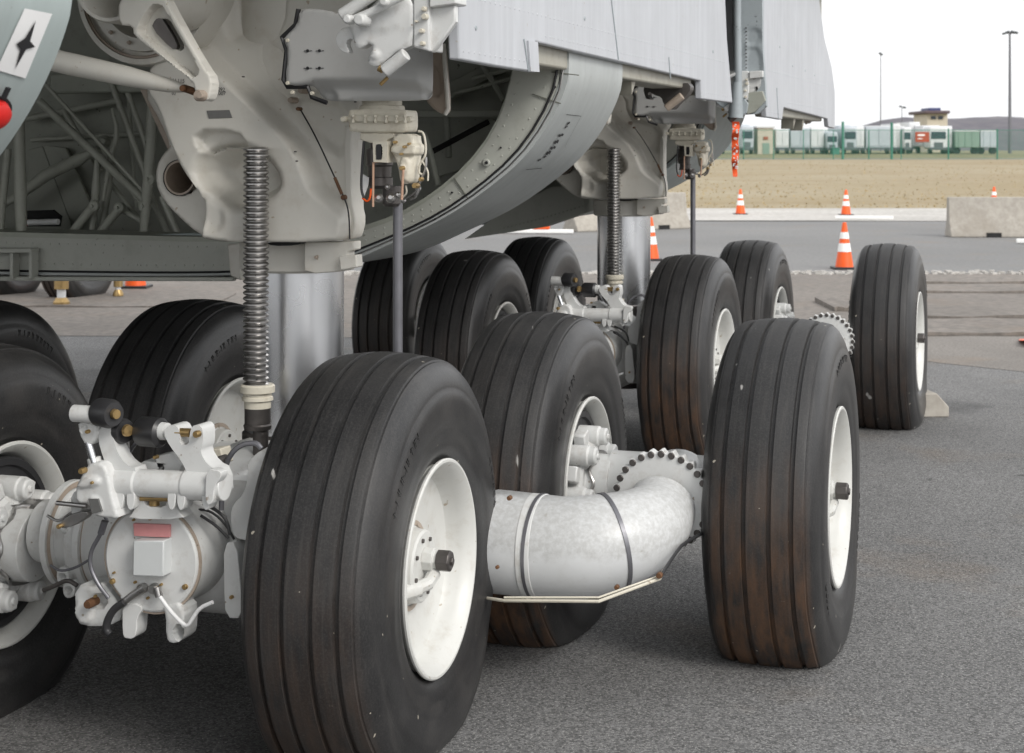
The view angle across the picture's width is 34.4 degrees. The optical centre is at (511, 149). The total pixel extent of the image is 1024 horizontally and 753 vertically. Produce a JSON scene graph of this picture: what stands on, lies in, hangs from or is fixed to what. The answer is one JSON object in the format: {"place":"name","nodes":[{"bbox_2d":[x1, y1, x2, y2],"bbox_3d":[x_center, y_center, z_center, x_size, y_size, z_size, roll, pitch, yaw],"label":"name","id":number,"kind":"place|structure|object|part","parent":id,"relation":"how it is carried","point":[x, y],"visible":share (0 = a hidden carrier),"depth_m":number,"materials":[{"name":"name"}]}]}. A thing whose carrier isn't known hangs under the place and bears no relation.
{"place":"outdoors","nodes":[
{"label":"outdoors","id":0,"kind":"place"},
{"bbox_2d":[0,336,1023,752],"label":"asphalt apron","id":1,"kind":"object","parent":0,"point":[928,658],"depth_m":5.92,"materials":[{"name":"grey asphalt"}]},
{"bbox_2d":[0,0,927,752],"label":"transport aircraft","id":2,"kind":"object","parent":1,"relation":"on","point":[410,508],"visible":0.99,"depth_m":5.77,"materials":[{"name":"paint"}]},
{"bbox_3d":[0.500,-0.853,7.059,0.035,1.195,4.459,0,0,18],"label":"gear door","id":3,"kind":"part","parent":2,"relation":"part of","materials":[{"name":"paint"}]},
{"bbox_2d":[731,122,739,176],"bbox_3d":[1.340,0.000,9.925,0.052,0.331,0.052,0,0,18],"label":"warning streamer","id":4,"kind":"object","parent":2,"relation":"hanging from","point":[735,145],"visible":1,"depth_m":9.92,"materials":[{"name":"red fabric"}]},
{"bbox_3d":[2.009,-0.809,11.585,0.035,1.282,3.589,0,0,18],"label":"gear door","id":5,"kind":"part","parent":2,"relation":"part of","materials":[{"name":"paint"}]},
{"bbox_2d":[924,390,948,416],"bbox_3d":[2.850,1.768,11.559,0.309,0.165,0.300,0,0,-6],"label":"wheel chock","id":6,"kind":"object","parent":1,"relation":"on","point":[936,405],"visible":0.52,"depth_m":11.42,"materials":[{"name":"concrete"}]},
{"bbox_2d":[27,273,1023,336],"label":"concrete apron","id":7,"kind":"object","parent":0,"point":[117,321],"visible":0.18,"depth_m":20.19,"materials":[{"name":"grey concrete"}]},
{"bbox_2d":[0,292,235,306],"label":"ground mat","id":8,"kind":"object","parent":7,"relation":"on","point":[98,300],"visible":0.68,"depth_m":20.22,"materials":[{"name":"grey concrete"}]},
{"bbox_2d":[53,281,69,303],"bbox_3d":[-5.318,1.659,19.523,0.198,0.343,0.198,0,0,18],"label":"support post","id":9,"kind":"object","parent":8,"relation":"on","point":[61,287],"visible":0.68,"depth_m":19.46,"materials":[{"name":"metal"}]},
{"bbox_2d":[113,281,123,295],"bbox_3d":[-4.920,1.692,20.665,0.132,0.275,0.132,0,0,18],"label":"support post","id":10,"kind":"object","parent":8,"relation":"on","point":[118,285],"visible":0.7,"depth_m":20.62,"materials":[{"name":"gold metal"}]},
{"bbox_2d":[121,281,152,288],"bbox_3d":[-5.024,1.488,22.074,0.380,0.720,0.380,0,0,1],"label":"traffic cone","id":11,"kind":"object","parent":7,"relation":"on","point":[135,285],"visible":0.18,"depth_m":21.95,"materials":[{"name":"orange plastic"}]},
{"bbox_2d":[344,270,1023,274],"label":"crumbled edge gravel","id":12,"kind":"structure","parent":7,"relation":"on","point":[594,272],"depth_m":24.55,"materials":[{"name":"grey gravel"}]},
{"bbox_2d":[815,297,849,310],"bbox_3d":[3.910,1.818,19.444,0.477,0.052,1.241,0,0,0],"label":"ground mat","id":13,"kind":"object","parent":7,"relation":"on","point":[836,304],"visible":0.61,"depth_m":19.40,"materials":[{"name":"grey concrete"}]},
{"bbox_2d":[927,305,1023,317],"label":"ground mat","id":14,"kind":"object","parent":7,"relation":"on","point":[975,311],"visible":0.52,"depth_m":18.52,"materials":[{"name":"grey concrete"}]},
{"bbox_2d":[928,318,1023,335],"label":"ground mat","id":15,"kind":"object","parent":7,"relation":"on","point":[975,326],"visible":0.65,"depth_m":16.90,"materials":[{"name":"grey concrete"}]},
{"bbox_2d":[344,221,1023,273],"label":"taxiway","id":16,"kind":"structure","parent":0,"point":[809,245],"depth_m":32.82,"materials":[{"name":"grey asphalt"}]},
{"bbox_2d":[508,226,573,233],"bbox_3d":[0.428,1.755,36.207,1.836,0.170,0.140,0,0,6],"label":"marker board","id":17,"kind":"object","parent":16,"relation":"on","point":[548,230],"visible":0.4,"depth_m":36.11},
{"bbox_2d":[563,192,689,231],"bbox_3d":[2.675,1.430,38.003,3.200,0.840,0.625,0,0,-32],"label":"concrete barrier","id":18,"kind":"object","parent":16,"relation":"on","point":[676,217],"visible":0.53,"depth_m":38.34,"materials":[{"name":"grey concrete"}]},
{"bbox_2d":[651,217,662,260],"bbox_3d":[2.309,1.488,27.553,0.380,0.720,0.380,0,0,1],"label":"traffic cone","id":19,"kind":"object","parent":16,"relation":"on","point":[654,254],"visible":0.43,"depth_m":27.47,"materials":[{"name":"orange plastic"}]},
{"bbox_2d":[830,222,854,269],"bbox_3d":[5.136,1.488,25.559,0.380,0.720,0.380,0,0,1],"label":"traffic cone","id":20,"kind":"object","parent":16,"relation":"on","point":[844,260],"visible":0.94,"depth_m":25.48,"materials":[{"name":"orange plastic"}]},
{"bbox_2d":[945,197,1023,237],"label":"concrete barrier","id":21,"kind":"object","parent":16,"relation":"on","point":[995,217],"visible":1,"depth_m":34.82,"materials":[{"name":"grey concrete"}]},
{"bbox_2d":[1016,239,1023,242],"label":"marker board","id":22,"kind":"object","parent":16,"relation":"on","point":[1019,240],"visible":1,"depth_m":32.30,"materials":[{"name":"white paint"}]},
{"bbox_2d":[689,220,778,220],"bbox_3d":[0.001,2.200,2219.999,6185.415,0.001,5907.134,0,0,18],"label":"ground","id":23,"kind":"structure","parent":0,"point":[736,220],"depth_m":51.08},
{"bbox_2d":[687,208,946,220],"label":"gravel verge","id":24,"kind":"structure","parent":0,"point":[830,214],"depth_m":46.60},
{"bbox_2d":[733,189,747,213],"bbox_3d":[6.464,1.488,46.807,0.380,0.720,0.380,0,0,1],"label":"traffic cone","id":25,"kind":"object","parent":24,"relation":"on","point":[740,208],"visible":1,"depth_m":46.73,"materials":[{"name":"orange plastic"}]},
{"bbox_2d":[838,190,853,214],"bbox_3d":[9.338,1.488,46.250,0.380,0.720,0.380,0,0,1],"label":"traffic cone","id":26,"kind":"object","parent":24,"relation":"on","point":[845,210],"visible":0.98,"depth_m":46.17,"materials":[{"name":"orange plastic"}]},
{"bbox_2d":[835,216,892,218],"bbox_3d":[9.258,1.795,43.505,1.500,0.090,0.120,0,0,11],"label":"marker board","id":27,"kind":"object","parent":24,"relation":"on","point":[863,217],"visible":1,"depth_m":43.45,"materials":[{"name":"white paint"}]},
{"bbox_2d":[991,187,996,196],"bbox_3d":[14.515,1.488,49.808,0.380,0.720,0.380,0,0,1],"label":"traffic cone","id":28,"kind":"object","parent":24,"relation":"on","point":[994,194],"visible":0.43,"depth_m":49.76,"materials":[{"name":"orange plastic"}]},
{"bbox_2d":[668,159,1023,207],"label":"dry grass field","id":29,"kind":"structure","parent":0,"point":[981,174],"depth_m":76.89,"materials":[{"name":"beige plant"}]},
{"bbox_2d":[753,126,774,153],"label":"hut","id":30,"kind":"object","parent":29,"relation":"on","point":[763,127],"visible":0.37,"depth_m":147.00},
{"bbox_2d":[763,143,769,153],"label":"door","id":31,"kind":"structure","parent":30,"relation":"in","point":[764,143],"depth_m":146.93,"materials":[{"name":"green metal"}]},
{"bbox_2d":[717,122,1018,158],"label":"chain link fence","id":32,"kind":"object","parent":29,"relation":"on","point":[891,130],"visible":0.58,"depth_m":126.00,"materials":[{"name":"green metal"}]},
{"bbox_2d":[915,132,928,141],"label":"notice board","id":33,"kind":"object","parent":32,"relation":"attached to","point":[921,136],"visible":1,"depth_m":125.60,"materials":[{"name":"red metal"}]},
{"bbox_2d":[719,151,1023,157],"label":"grass","id":34,"kind":"structure","parent":0,"point":[873,154],"depth_m":144.55,"materials":[{"name":"green plant"}]},
{"bbox_2d":[730,125,753,153],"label":"box truck","id":35,"kind":"object","parent":34,"relation":"on","point":[745,127],"visible":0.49,"depth_m":147.00,"materials":[{"name":"white metal"}]},
{"bbox_2d":[773,129,788,153],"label":"box truck","id":36,"kind":"object","parent":34,"relation":"on","point":[782,140],"visible":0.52,"depth_m":147.54,"materials":[{"name":"white metal"}]},
{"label":"rear door","id":37,"kind":"part","parent":36,"relation":"part of","materials":[{"name":"white metal"}]},
{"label":"rear door","id":38,"kind":"part","parent":36,"relation":"part of","materials":[{"name":"white metal"}]},
{"bbox_2d":[789,127,809,153],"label":"box truck","id":39,"kind":"object","parent":34,"relation":"on","point":[797,142],"visible":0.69,"depth_m":147.54,"materials":[{"name":"white metal"}]},
{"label":"rear door","id":40,"kind":"part","parent":39,"relation":"part of","materials":[{"name":"white metal"}]},
{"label":"rear door","id":41,"kind":"part","parent":39,"relation":"part of","materials":[{"name":"white metal"}]},
{"bbox_2d":[810,127,823,153],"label":"box truck","id":42,"kind":"object","parent":34,"relation":"on","point":[816,139],"visible":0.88,"depth_m":147.54,"materials":[{"name":"white metal"}]},
{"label":"rear door","id":43,"kind":"part","parent":42,"relation":"part of","materials":[{"name":"white metal"}]},
{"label":"rear door","id":44,"kind":"part","parent":42,"relation":"part of","materials":[{"name":"white metal"}]},
{"bbox_2d":[824,131,837,153],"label":"box truck","id":45,"kind":"object","parent":34,"relation":"on","point":[828,140],"visible":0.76,"depth_m":147.00,"materials":[{"name":"white metal"}]},
{"bbox_2d":[830,148,839,154],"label":"waste container","id":46,"kind":"object","parent":34,"relation":"on","point":[836,151],"visible":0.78,"depth_m":146.00,"materials":[{"name":"green plastic"}]},
{"bbox_2d":[828,125,856,153],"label":"box truck","id":47,"kind":"object","parent":34,"relation":"on","point":[850,140],"visible":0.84,"depth_m":147.00,"materials":[{"name":"white metal"}]},
{"bbox_2d":[855,126,864,153],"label":"box truck","id":48,"kind":"object","parent":34,"relation":"on","point":[860,140],"visible":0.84,"depth_m":147.54,"materials":[{"name":"white metal"}]},
{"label":"rear door","id":49,"kind":"part","parent":48,"relation":"part of","materials":[{"name":"white metal"}]},
{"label":"rear door","id":50,"kind":"part","parent":48,"relation":"part of","materials":[{"name":"white metal"}]},
{"bbox_2d":[864,126,889,153],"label":"box truck","id":51,"kind":"object","parent":34,"relation":"on","point":[879,139],"visible":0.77,"depth_m":147.54,"materials":[{"name":"white metal"}]},
{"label":"rear door","id":52,"kind":"part","parent":51,"relation":"part of","materials":[{"name":"white metal"}]},
{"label":"rear door","id":53,"kind":"part","parent":51,"relation":"part of","materials":[{"name":"white metal"}]},
{"bbox_2d":[878,52,882,151],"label":"light pole","id":54,"kind":"object","parent":34,"relation":"on","point":[880,53],"visible":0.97,"depth_m":229.94,"materials":[{"name":"grey metal"}]},
{"bbox_2d":[880,123,900,153],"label":"box truck","id":55,"kind":"object","parent":34,"relation":"on","point":[896,138],"visible":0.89,"depth_m":147.54,"materials":[{"name":"white metal"}]},
{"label":"rear door","id":56,"kind":"part","parent":55,"relation":"part of","materials":[{"name":"white metal"}]},
{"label":"rear door","id":57,"kind":"part","parent":55,"relation":"part of","materials":[{"name":"white metal"}]},
{"bbox_2d":[900,126,911,153],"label":"box truck","id":58,"kind":"object","parent":34,"relation":"on","point":[906,140],"visible":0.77,"depth_m":147.02,"materials":[{"name":"white metal"}]},
{"bbox_2d":[900,122,919,152],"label":"box truck","id":59,"kind":"object","parent":34,"relation":"on","point":[911,125],"visible":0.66,"depth_m":152.54,"materials":[{"name":"white metal"}]},
{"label":"rear door","id":60,"kind":"part","parent":59,"relation":"part of","materials":[{"name":"white metal"}]},
{"bbox_2d":[914,125,947,153],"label":"box truck","id":61,"kind":"object","parent":34,"relation":"on","point":[933,128],"visible":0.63,"depth_m":147.03,"materials":[{"name":"white metal"}]},
{"bbox_2d":[945,126,952,153],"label":"box truck","id":62,"kind":"object","parent":34,"relation":"on","point":[949,128],"visible":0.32,"depth_m":147.54,"materials":[{"name":"white metal"}]},
{"bbox_2d":[952,130,979,153],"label":"trailer","id":63,"kind":"object","parent":34,"relation":"on","point":[966,140],"visible":0.35,"depth_m":147.05,"materials":[{"name":"metal"}]},
{"bbox_2d":[977,130,995,153],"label":"trailer","id":64,"kind":"object","parent":34,"relation":"on","point":[987,140],"visible":0.43,"depth_m":147.05,"materials":[{"name":"white metal"}]},
{"bbox_2d":[1002,30,1018,152],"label":"light pole","id":65,"kind":"object","parent":34,"relation":"on","point":[1009,90],"visible":0.99,"depth_m":149.89,"materials":[{"name":"grey metal"}]},
{"bbox_2d":[719,158,1023,158],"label":"service road","id":66,"kind":"structure","parent":0,"point":[871,158],"depth_m":138.61,"materials":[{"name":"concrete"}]},
{"bbox_2d":[726,116,1023,150],"bbox_3d":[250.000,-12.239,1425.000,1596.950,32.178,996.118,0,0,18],"label":"hills","id":67,"kind":"structure","parent":0,"point":[999,123],"depth_m":1241.80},
{"bbox_2d":[742,0,1023,129],"label":"sky","id":68,"kind":"structure","parent":0,"point":[952,56],"materials":[{"name":"white"}]},
{"bbox_2d":[908,108,949,151],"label":"control building","id":69,"kind":"structure","parent":0,"point":[930,116],"depth_m":240.00,"materials":[{"name":"beige concrete"}]},
{"bbox_2d":[925,274,1023,283],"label":"ground mat","id":70,"kind":"object","parent":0,"point":[974,279],"visible":0.67,"depth_m":23.18,"materials":[{"name":"grey concrete"}]},
{"bbox_2d":[926,284,1023,292],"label":"ground mat","id":71,"kind":"object","parent":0,"point":[982,288],"visible":0.65,"depth_m":21.60,"materials":[{"name":"grey concrete"}]},
{"bbox_2d":[927,336,1023,370],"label":"brown pavement","id":72,"kind":"structure","parent":0,"point":[1001,352],"depth_m":15.11,"materials":[{"name":"concrete"}]}
]}

